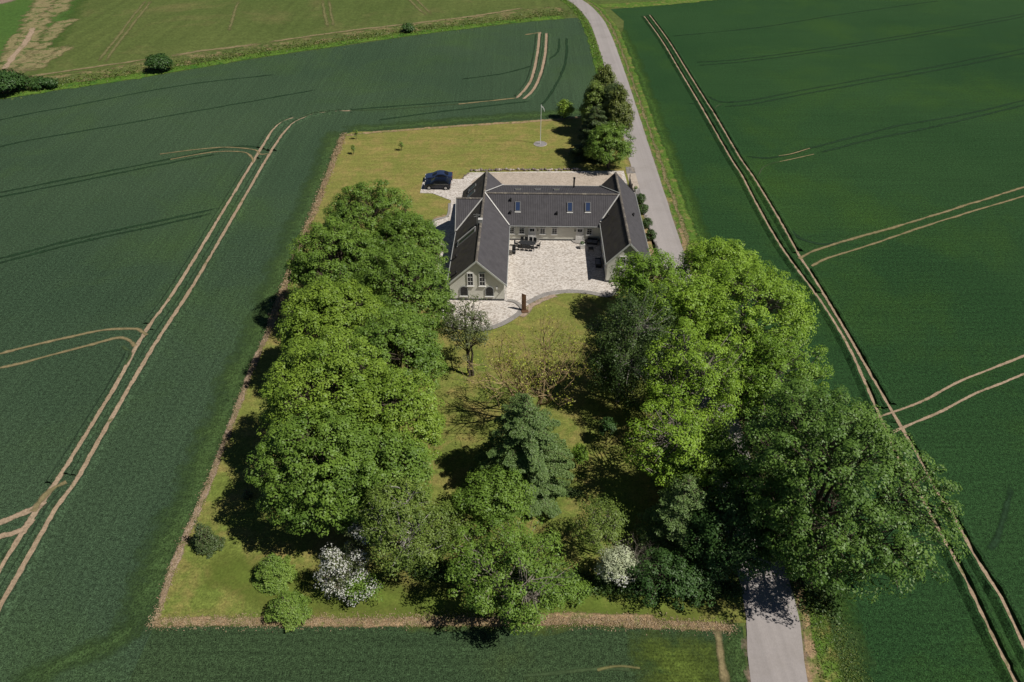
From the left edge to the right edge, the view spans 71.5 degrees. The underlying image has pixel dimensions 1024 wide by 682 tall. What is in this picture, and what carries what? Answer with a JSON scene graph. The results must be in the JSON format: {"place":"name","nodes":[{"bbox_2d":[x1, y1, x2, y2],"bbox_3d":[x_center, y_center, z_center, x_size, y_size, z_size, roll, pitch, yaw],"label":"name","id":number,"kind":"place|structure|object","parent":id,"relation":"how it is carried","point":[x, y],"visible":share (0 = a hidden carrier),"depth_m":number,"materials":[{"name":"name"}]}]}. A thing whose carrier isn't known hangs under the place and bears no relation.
{"place":"outdoors","nodes":[
{"label":"outdoors","id":0,"kind":"place"},
{"bbox_2d":[0,0,79,63],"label":"meadow corner","id":1,"kind":"object","parent":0,"point":[13,12],"visible":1,"depth_m":203.22,"materials":[{"name":"green plant"}]},
{"bbox_2d":[0,0,55,69],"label":"bare patch","id":2,"kind":"object","parent":1,"relation":"on","point":[35,20],"visible":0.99,"depth_m":193.02,"materials":[{"name":"soil"}]},
{"bbox_2d":[15,47,62,69],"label":"bare patch","id":3,"kind":"object","parent":1,"relation":"on","point":[34,60],"visible":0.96,"depth_m":174.22,"materials":[{"name":"soil"}]},
{"bbox_2d":[6,19,78,72],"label":"bare patch","id":4,"kind":"object","parent":1,"relation":"on","point":[55,29],"visible":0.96,"depth_m":189.37,"materials":[{"name":"soil"}]},
{"bbox_2d":[0,16,563,98],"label":"grass bank","id":5,"kind":"structure","parent":0,"point":[127,77],"depth_m":174.80,"materials":[{"name":"green plant"}]},
{"bbox_2d":[144,52,174,70],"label":"field bush","id":6,"kind":"object","parent":5,"relation":"on","point":[159,60],"visible":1,"depth_m":164.20,"materials":[{"name":"green plant"}]},
{"bbox_2d":[0,6,579,99],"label":"scrub bank","id":7,"kind":"structure","parent":0,"point":[188,57],"depth_m":182.46,"materials":[{"name":"green plant"}]},
{"bbox_2d":[0,68,25,94],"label":"field bush","id":8,"kind":"object","parent":7,"relation":"on","point":[9,78],"visible":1,"depth_m":152.86,"materials":[{"name":"green plant"}]},
{"bbox_2d":[16,74,58,89],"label":"field bush","id":9,"kind":"object","parent":7,"relation":"on","point":[32,83],"visible":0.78,"depth_m":156.07,"materials":[{"name":"green plant"}]},
{"bbox_2d":[0,18,596,681],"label":"crop field","id":10,"kind":"structure","parent":0,"point":[82,580],"depth_m":105.62,"materials":[{"name":"green plant"}]},
{"bbox_2d":[18,621,137,681],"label":"crop margin","id":11,"kind":"object","parent":10,"relation":"on","point":[89,651],"visible":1,"depth_m":56.72,"materials":[{"name":"green plant"}]},
{"bbox_2d":[0,215,203,263],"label":"wheel mark","id":12,"kind":"object","parent":10,"relation":"on","point":[43,251],"visible":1,"depth_m":107.14,"materials":[{"name":"green plant"}]},
{"bbox_2d":[0,209,211,258],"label":"wheel mark","id":13,"kind":"object","parent":10,"relation":"on","point":[15,254],"visible":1,"depth_m":108.53,"materials":[{"name":"green plant"}]},
{"bbox_2d":[2,145,253,192],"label":"wheel mark","id":14,"kind":"object","parent":10,"relation":"on","point":[124,168],"visible":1,"depth_m":126.00,"materials":[{"name":"green plant"}]},
{"bbox_2d":[0,117,292,571],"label":"wheel track","id":15,"kind":"structure","parent":10,"relation":"on","point":[33,515],"depth_m":82.99,"materials":[{"name":"soil"}]},
{"bbox_2d":[0,116,296,585],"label":"crop edge","id":16,"kind":"object","parent":10,"relation":"on","point":[6,546],"visible":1,"depth_m":87.37,"materials":[{"name":"green plant"}]},
{"bbox_2d":[0,110,349,610],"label":"wheel track","id":17,"kind":"structure","parent":10,"relation":"on","point":[21,568],"depth_m":78.19,"materials":[{"name":"soil"}]},
{"bbox_2d":[0,109,351,633],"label":"crop edge","id":18,"kind":"object","parent":10,"relation":"on","point":[28,571],"visible":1,"depth_m":79.17,"materials":[{"name":"green plant"}]},
{"bbox_2d":[124,132,341,626],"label":"crop margin","id":19,"kind":"object","parent":10,"relation":"on","point":[158,561],"visible":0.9,"depth_m":75.75,"materials":[{"name":"green plant"}]},
{"bbox_2d":[146,328,273,626],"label":"dirt strip","id":20,"kind":"object","parent":19,"relation":"on","point":[206,494],"visible":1,"depth_m":69.86,"materials":[{"name":"plant"}]},
{"bbox_2d":[265,133,346,332],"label":"dry strip","id":21,"kind":"object","parent":19,"relation":"on","point":[277,299],"visible":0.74,"depth_m":111.42,"materials":[{"name":"plant"}]},
{"bbox_2d":[352,109,581,131],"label":"crop margin","id":22,"kind":"object","parent":10,"relation":"on","point":[453,120],"visible":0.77,"depth_m":143.34,"materials":[{"name":"green plant"}]},
{"bbox_2d":[514,33,542,99],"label":"crop edge","id":23,"kind":"object","parent":10,"relation":"on","point":[531,65],"visible":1,"depth_m":169.61,"materials":[{"name":"green plant"}]},
{"bbox_2d":[518,33,550,100],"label":"crop edge","id":24,"kind":"object","parent":10,"relation":"on","point":[535,91],"visible":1,"depth_m":167.29,"materials":[{"name":"green plant"}]},
{"bbox_2d":[2,0,747,662],"bbox_3d":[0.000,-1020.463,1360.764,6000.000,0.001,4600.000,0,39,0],"label":"terrain","id":25,"kind":"structure","parent":0,"point":[170,28],"depth_m":200.12,"materials":[{"name":"green plant"}]},
{"bbox_2d":[129,626,742,681],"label":"crop field","id":26,"kind":"structure","parent":0,"point":[396,654],"depth_m":56.79,"materials":[{"name":"green plant"}]},
{"bbox_2d":[523,666,629,676],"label":"wheel track","id":27,"kind":"structure","parent":26,"relation":"on","point":[559,672],"depth_m":55.60,"materials":[{"name":"soil"}]},
{"bbox_2d":[640,639,720,681],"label":"crop margin","id":28,"kind":"object","parent":26,"relation":"on","point":[677,662],"visible":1,"depth_m":56.21,"materials":[{"name":"green plant"}]},
{"bbox_2d":[156,116,745,622],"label":"lawn","id":29,"kind":"structure","parent":0,"point":[248,532],"depth_m":76.31,"materials":[{"name":"green plant"}]},
{"bbox_2d":[191,520,225,558],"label":"shrub","id":30,"kind":"object","parent":29,"relation":"on","point":[209,542],"visible":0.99,"depth_m":63.59,"materials":[{"name":"green plant"}]},
{"bbox_2d":[244,406,394,537],"bbox_3d":[-16.341,12.038,62.132,12.975,13.662,11.052,0,39,0],"label":"linden tree","id":31,"kind":"object","parent":29,"relation":"on","point":[292,466],"visible":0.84,"depth_m":58.34,"materials":[{"name":"green plant"}]},
{"bbox_2d":[256,326,399,480],"bbox_3d":[-17.097,6.504,67.055,13.599,16.136,13.993,0,39,0],"label":"linden tree","id":32,"kind":"object","parent":29,"relation":"on","point":[281,402],"visible":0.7,"depth_m":63.08,"materials":[{"name":"green plant"}]},
{"bbox_2d":[274,275,391,387],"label":"linden tree","id":33,"kind":"object","parent":29,"relation":"on","point":[309,307],"visible":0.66,"depth_m":73.46,"materials":[{"name":"green plant"}]},
{"bbox_2d":[283,216,387,326],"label":"linden tree","id":34,"kind":"object","parent":29,"relation":"on","point":[309,267],"visible":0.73,"depth_m":82.22,"materials":[{"name":"green plant"}]},
{"bbox_2d":[321,179,416,265],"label":"linden tree","id":35,"kind":"object","parent":29,"relation":"on","point":[353,211],"visible":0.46,"depth_m":90.59,"materials":[{"name":"green plant"}]},
{"bbox_2d":[314,423,435,546],"bbox_3d":[-11.778,12.744,62.314,10.557,12.336,10.349,0,39,0],"label":"linden tree","id":36,"kind":"object","parent":29,"relation":"on","point":[410,451],"visible":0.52,"depth_m":58.88,"materials":[{"name":"green plant"}]},
{"bbox_2d":[329,363,446,481],"bbox_3d":[-11.555,8.676,66.394,10.948,13.576,10.716,0,39,0],"label":"linden tree","id":37,"kind":"object","parent":29,"relation":"on","point":[427,423],"visible":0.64,"depth_m":62.82,"materials":[{"name":"green plant"}]},
{"bbox_2d":[345,306,448,403],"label":"linden tree","id":38,"kind":"object","parent":29,"relation":"on","point":[413,344],"visible":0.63,"depth_m":70.52,"materials":[{"name":"green plant"}]},
{"bbox_2d":[351,474,456,579],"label":"birch tree","id":39,"kind":"object","parent":29,"relation":"on","point":[406,558],"visible":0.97,"depth_m":56.82,"materials":[{"name":"green plant"}]},
{"bbox_2d":[354,241,457,346],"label":"linden tree","id":40,"kind":"object","parent":29,"relation":"on","point":[418,266],"visible":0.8,"depth_m":79.10,"materials":[{"name":"green plant"}]},
{"bbox_2d":[369,210,449,293],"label":"linden tree","id":41,"kind":"object","parent":29,"relation":"on","point":[430,237],"visible":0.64,"depth_m":88.79,"materials":[{"name":"green plant"}]},
{"bbox_2d":[415,499,471,556],"bbox_3d":[-6.174,16.917,62.677,5.355,5.360,5.778,0,39,0],"label":"hazel bush","id":42,"kind":"object","parent":29,"relation":"on","point":[443,511],"visible":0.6,"depth_m":61.69,"materials":[{"name":"green plant"}]},
{"bbox_2d":[211,562,697,620],"bbox_3d":[-4.780,21.717,60.798,46.062,0.001,7.716,3,39,3],"label":"lawn patch","id":43,"kind":"object","parent":29,"relation":"on","point":[239,575],"visible":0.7,"depth_m":60.32,"materials":[{"name":"green plant"}]},
{"bbox_2d":[252,552,299,595],"bbox_3d":[-20.554,19.562,61.429,3.929,3.559,4.047,11,40,13],"label":"shrub","id":44,"kind":"object","parent":43,"relation":"on","point":[272,570],"visible":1,"depth_m":60.88,"materials":[{"name":"green plant"}]},
{"bbox_2d":[312,543,353,599],"bbox_3d":[-14.686,19.136,58.869,3.173,6.661,3.517,6,39,8],"label":"hawthorn bush","id":45,"kind":"object","parent":43,"relation":"on","point":[334,560],"visible":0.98,"depth_m":58.04,"materials":[{"name":"grey plant"}]},
{"bbox_2d":[343,520,376,573],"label":"hawthorn bush","id":46,"kind":"object","parent":43,"relation":"on","point":[355,534],"visible":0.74,"depth_m":59.05,"materials":[{"name":"white plant"}]},
{"bbox_2d":[340,565,383,606],"bbox_3d":[-12.548,20.625,59.587,3.868,3.444,3.411,0,39,0],"label":"hawthorn bush","id":47,"kind":"object","parent":43,"relation":"on","point":[354,582],"visible":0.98,"depth_m":58.85,"materials":[{"name":"white plant"}]},
{"bbox_2d":[154,616,731,631],"bbox_3d":[-5.870,23.314,58.791,47.779,0.001,1.607,0,39,0],"label":"dry strip","id":48,"kind":"object","parent":43,"relation":"on","point":[420,625],"visible":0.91,"depth_m":58.76,"materials":[{"name":"brown plant"}]},
{"bbox_2d":[264,589,312,632],"bbox_3d":[-18.574,21.965,58.717,3.968,3.432,3.821,-12,40,-15],"label":"shrub","id":49,"kind":"object","parent":48,"relation":"on","point":[290,608],"visible":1,"depth_m":58.15,"materials":[{"name":"green plant"}]},
{"bbox_2d":[147,608,740,638],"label":"dry grass","id":50,"kind":"structure","parent":43,"relation":"on","point":[391,617],"depth_m":58.83,"materials":[{"name":"plant"}]},
{"bbox_2d":[443,512,580,635],"bbox_3d":[-0.120,18.871,57.231,10.804,9.156,10.819,0,39,0],"label":"oak tree","id":51,"kind":"object","parent":43,"relation":"on","point":[515,552],"visible":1,"depth_m":55.63,"materials":[{"name":"green plant"}]},
{"bbox_2d":[540,575,592,606],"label":"elder bush","id":52,"kind":"object","parent":43,"relation":"on","point":[583,590],"visible":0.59,"depth_m":59.64,"materials":[{"name":"green plant"}]},
{"bbox_2d":[406,554,747,605],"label":"undergrowth","id":53,"kind":"object","parent":43,"relation":"on","point":[598,584],"visible":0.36,"depth_m":61.27,"materials":[{"name":"green plant"}]},
{"bbox_2d":[503,612,657,625],"bbox_3d":[5.534,23.102,59.051,13.735,0.001,1.564,0,39,0],"label":"dry strip","id":54,"kind":"object","parent":43,"relation":"on","point":[620,616],"visible":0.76,"depth_m":59.17,"materials":[{"name":"brown soil"}]},
{"bbox_2d":[593,542,638,586],"bbox_3d":[8.755,19.248,60.389,3.698,4.587,3.896,0,39,0],"label":"blossom bush","id":55,"kind":"object","parent":43,"relation":"on","point":[611,559],"visible":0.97,"depth_m":59.33,"materials":[{"name":"white plant"}]},
{"bbox_2d":[623,544,722,609],"bbox_3d":[13.416,19.673,59.474,8.230,5.070,5.782,0,39,0],"label":"elder bush","id":56,"kind":"object","parent":43,"relation":"on","point":[691,576],"visible":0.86,"depth_m":58.35,"materials":[{"name":"green plant"}]},
{"bbox_2d":[346,116,581,135],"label":"dry strip","id":57,"kind":"object","parent":29,"relation":"on","point":[527,121],"visible":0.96,"depth_m":141.27,"materials":[{"name":"brown soil"}]},
{"bbox_2d":[437,294,492,376],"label":"pear tree","id":58,"kind":"object","parent":29,"relation":"on","point":[456,323],"visible":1,"depth_m":78.74,"materials":[{"name":"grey plant"}]},
{"bbox_2d":[450,464,536,526],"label":"maple tree","id":59,"kind":"object","parent":29,"relation":"on","point":[483,483],"visible":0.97,"depth_m":62.57,"materials":[{"name":"green plant"}]},
{"bbox_2d":[452,305,592,414],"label":"budding tree","id":60,"kind":"object","parent":29,"relation":"on","point":[524,388],"visible":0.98,"depth_m":71.12,"materials":[{"name":"green plant"}]},
{"bbox_2d":[469,392,583,527],"bbox_3d":[1.403,9.938,66.420,11.362,13.550,11.318,2,39,2],"label":"spruce tree","id":61,"kind":"object","parent":29,"relation":"on","point":[526,438],"visible":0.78,"depth_m":64.65,"materials":[{"name":"green plant"}]},
{"bbox_2d":[568,103,613,163],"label":"larch tree","id":62,"kind":"object","parent":29,"relation":"on","point":[592,120],"visible":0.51,"depth_m":126.24,"materials":[{"name":"green plant"}]},
{"bbox_2d":[578,80,604,122],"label":"roadside tree","id":63,"kind":"object","parent":29,"relation":"on","point":[594,93],"visible":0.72,"depth_m":131.88,"materials":[{"name":"green plant"}]},
{"bbox_2d":[569,493,632,559],"bbox_3d":[7.619,16.580,62.122,5.534,6.580,5.159,-21,43,-24],"label":"willow bush","id":64,"kind":"object","parent":29,"relation":"on","point":[612,522],"visible":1,"depth_m":60.63,"materials":[{"name":"green plant"}]},
{"bbox_2d":[585,62,618,95],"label":"roadside tree","id":65,"kind":"object","parent":29,"relation":"on","point":[607,76],"visible":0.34,"depth_m":134.24,"materials":[{"name":"green plant"}]},
{"bbox_2d":[584,120,635,168],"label":"maple tree","id":66,"kind":"object","parent":29,"relation":"on","point":[615,142],"visible":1,"depth_m":121.64,"materials":[{"name":"green plant"}]},
{"bbox_2d":[600,82,634,148],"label":"roadside tree","id":67,"kind":"object","parent":29,"relation":"on","point":[615,103],"visible":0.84,"depth_m":126.81,"materials":[{"name":"green plant"}]},
{"bbox_2d":[580,281,686,417],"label":"weeping birch","id":68,"kind":"object","parent":29,"relation":"on","point":[615,364],"visible":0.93,"depth_m":72.85,"materials":[{"name":"green plant"}]},
{"bbox_2d":[607,245,686,316],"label":"ash tree","id":69,"kind":"object","parent":29,"relation":"on","point":[638,274],"visible":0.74,"depth_m":85.57,"materials":[{"name":"green plant"}]},
{"bbox_2d":[633,473,717,579],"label":"spruce tree","id":70,"kind":"object","parent":29,"relation":"on","point":[672,524],"visible":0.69,"depth_m":60.30,"materials":[{"name":"green plant"}]},
{"bbox_2d":[621,391,730,498],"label":"ash tree","id":71,"kind":"object","parent":29,"relation":"on","point":[677,437],"visible":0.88,"depth_m":62.90,"materials":[{"name":"green plant"}]},
{"bbox_2d":[629,335,731,572],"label":"undergrowth","id":72,"kind":"object","parent":29,"relation":"on","point":[674,377],"visible":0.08,"depth_m":79.87,"materials":[{"name":"green plant"}]},
{"bbox_2d":[638,268,730,371],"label":"ash tree","id":73,"kind":"object","parent":29,"relation":"on","point":[689,306],"visible":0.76,"depth_m":75.63,"materials":[{"name":"green plant"}]},
{"bbox_2d":[639,316,755,430],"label":"ash tree","id":74,"kind":"object","parent":29,"relation":"on","point":[701,364],"visible":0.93,"depth_m":68.72,"materials":[{"name":"green plant"}]},
{"bbox_2d":[653,422,762,533],"bbox_3d":[17.943,12.921,64.463,10.172,9.369,11.053,0,39,0],"label":"maple tree","id":75,"kind":"object","parent":29,"relation":"on","point":[720,466],"visible":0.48,"depth_m":62.23,"materials":[{"name":"green plant"}]},
{"bbox_2d":[680,484,787,581],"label":"maple tree","id":76,"kind":"object","parent":29,"relation":"on","point":[741,544],"visible":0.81,"depth_m":57.45,"materials":[{"name":"green plant"}]},
{"bbox_2d":[420,171,627,328],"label":"yard paving","id":77,"kind":"structure","parent":0,"point":[547,266],"depth_m":100.75,"materials":[{"name":"beige stone"}]},
{"bbox_2d":[446,170,650,300],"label":"farmhouse","id":78,"kind":"object","parent":77,"relation":"on","point":[494,216],"visible":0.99,"depth_m":103.87,"materials":[{"name":"grey tile"}]},
{"bbox_2d":[526,289,616,303],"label":"paving band","id":79,"kind":"object","parent":77,"relation":"on","point":[535,298],"visible":0.94,"depth_m":95.72,"materials":[{"name":"grey stone"}]},
{"bbox_2d":[472,172,622,185],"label":"yard paving","id":80,"kind":"structure","parent":0,"point":[550,178],"depth_m":122.74,"materials":[{"name":"beige stone"}]},
{"bbox_2d":[563,0,621,138],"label":"verge","id":81,"kind":"structure","parent":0,"point":[587,35],"depth_m":187.22,"materials":[{"name":"green plant"}]},
{"bbox_2d":[587,1,717,334],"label":"verge","id":82,"kind":"structure","parent":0,"point":[668,185],"depth_m":130.26,"materials":[{"name":"plant"}]},
{"bbox_2d":[599,0,710,7],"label":"grass verge","id":83,"kind":"structure","parent":0,"point":[640,4],"depth_m":215.41,"materials":[{"name":"green plant"}]},
{"bbox_2d":[570,0,807,681],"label":"road","id":84,"kind":"structure","parent":0,"point":[774,646],"depth_m":61.87,"materials":[{"name":"grey asphalt"}]},
{"bbox_2d":[583,0,842,681],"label":"verge","id":85,"kind":"structure","parent":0,"point":[689,223],"depth_m":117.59,"materials":[{"name":"green plant"}]},
{"bbox_2d":[675,235,766,302],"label":"ash tree","id":86,"kind":"object","parent":85,"relation":"on","point":[717,250],"visible":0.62,"depth_m":86.36,"materials":[{"name":"green plant"}]},
{"bbox_2d":[676,256,819,368],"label":"ash tree","id":87,"kind":"object","parent":85,"relation":"on","point":[777,294],"visible":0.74,"depth_m":75.59,"materials":[{"name":"green plant"}]},
{"bbox_2d":[719,322,865,628],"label":"undergrowth","id":88,"kind":"object","parent":85,"relation":"on","point":[817,592],"visible":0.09,"depth_m":60.67,"materials":[{"name":"green plant"}]},
{"bbox_2d":[724,625,750,681],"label":"verge","id":89,"kind":"structure","parent":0,"point":[736,648],"depth_m":56.64,"materials":[{"name":"green plant"}]},
{"bbox_2d":[715,631,728,681],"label":"field margin","id":90,"kind":"object","parent":89,"relation":"on","point":[724,675],"visible":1,"depth_m":56.38,"materials":[{"name":"soil"}]},
{"bbox_2d":[611,0,1023,681],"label":"crop field","id":91,"kind":"structure","parent":0,"point":[933,308],"depth_m":115.87,"materials":[{"name":"green plant"}]},
{"bbox_2d":[620,30,864,681],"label":"crop margin","id":92,"kind":"object","parent":91,"relation":"on","point":[684,188],"visible":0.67,"depth_m":121.46,"materials":[{"name":"green plant"}]},
{"bbox_2d":[715,326,834,423],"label":"ash tree","id":93,"kind":"object","parent":92,"relation":"on","point":[772,365],"visible":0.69,"depth_m":71.00,"materials":[{"name":"green plant"}]},
{"bbox_2d":[644,16,1017,681],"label":"wheel track","id":94,"kind":"structure","parent":91,"relation":"on","point":[1003,657],"depth_m":83.12,"materials":[{"name":"soil"}]},
{"bbox_2d":[646,15,1023,670],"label":"crop edge","id":95,"kind":"object","parent":91,"relation":"on","point":[1007,625],"visible":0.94,"depth_m":79.58,"materials":[{"name":"green plant"}]},
{"bbox_2d":[650,15,1023,647],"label":"wheel track","id":96,"kind":"structure","parent":91,"relation":"on","point":[985,572],"depth_m":82.98,"materials":[{"name":"soil"}]},
{"bbox_2d":[725,372,970,603],"bbox_3d":[26.688,12.065,58.272,17.709,18.643,18.886,0,39,0],"label":"poplar tree","id":97,"kind":"object","parent":91,"relation":"on","point":[844,450],"visible":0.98,"depth_m":53.69,"materials":[{"name":"green plant"}]},
{"bbox_2d":[733,53,1023,105],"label":"wheel mark","id":98,"kind":"object","parent":91,"relation":"on","point":[876,80],"visible":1,"depth_m":161.28,"materials":[{"name":"green plant"}]},
{"bbox_2d":[749,100,1023,158],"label":"wheel mark","id":99,"kind":"object","parent":91,"relation":"on","point":[887,128],"visible":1,"depth_m":139.88,"materials":[{"name":"green plant"}]},
{"bbox_2d":[798,186,1023,258],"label":"wheel track","id":100,"kind":"structure","parent":91,"relation":"on","point":[878,231],"depth_m":110.40,"materials":[{"name":"soil"}]},
{"bbox_2d":[811,195,1023,265],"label":"wheel track","id":101,"kind":"structure","parent":91,"relation":"on","point":[816,263],"depth_m":109.08,"materials":[{"name":"soil"}]},
{"bbox_2d":[876,355,1023,417],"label":"wheel track","id":102,"kind":"structure","parent":91,"relation":"on","point":[961,380],"depth_m":81.47,"materials":[{"name":"soil"}]},
{"bbox_2d":[889,373,1023,432],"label":"wheel track","id":103,"kind":"structure","parent":91,"relation":"on","point":[945,409],"depth_m":79.03,"materials":[{"name":"soil"}]},
{"bbox_2d":[988,490,1013,549],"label":"wheel mark","id":104,"kind":"object","parent":91,"relation":"on","point":[995,541],"visible":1,"depth_m":66.47,"materials":[{"name":"green plant"}]},
{"bbox_2d":[786,581,877,681],"bbox_3d":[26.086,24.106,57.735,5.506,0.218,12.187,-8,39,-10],"label":"rough grass","id":105,"kind":"structure","parent":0,"point":[839,651],"depth_m":57.28,"materials":[{"name":"green plant"}]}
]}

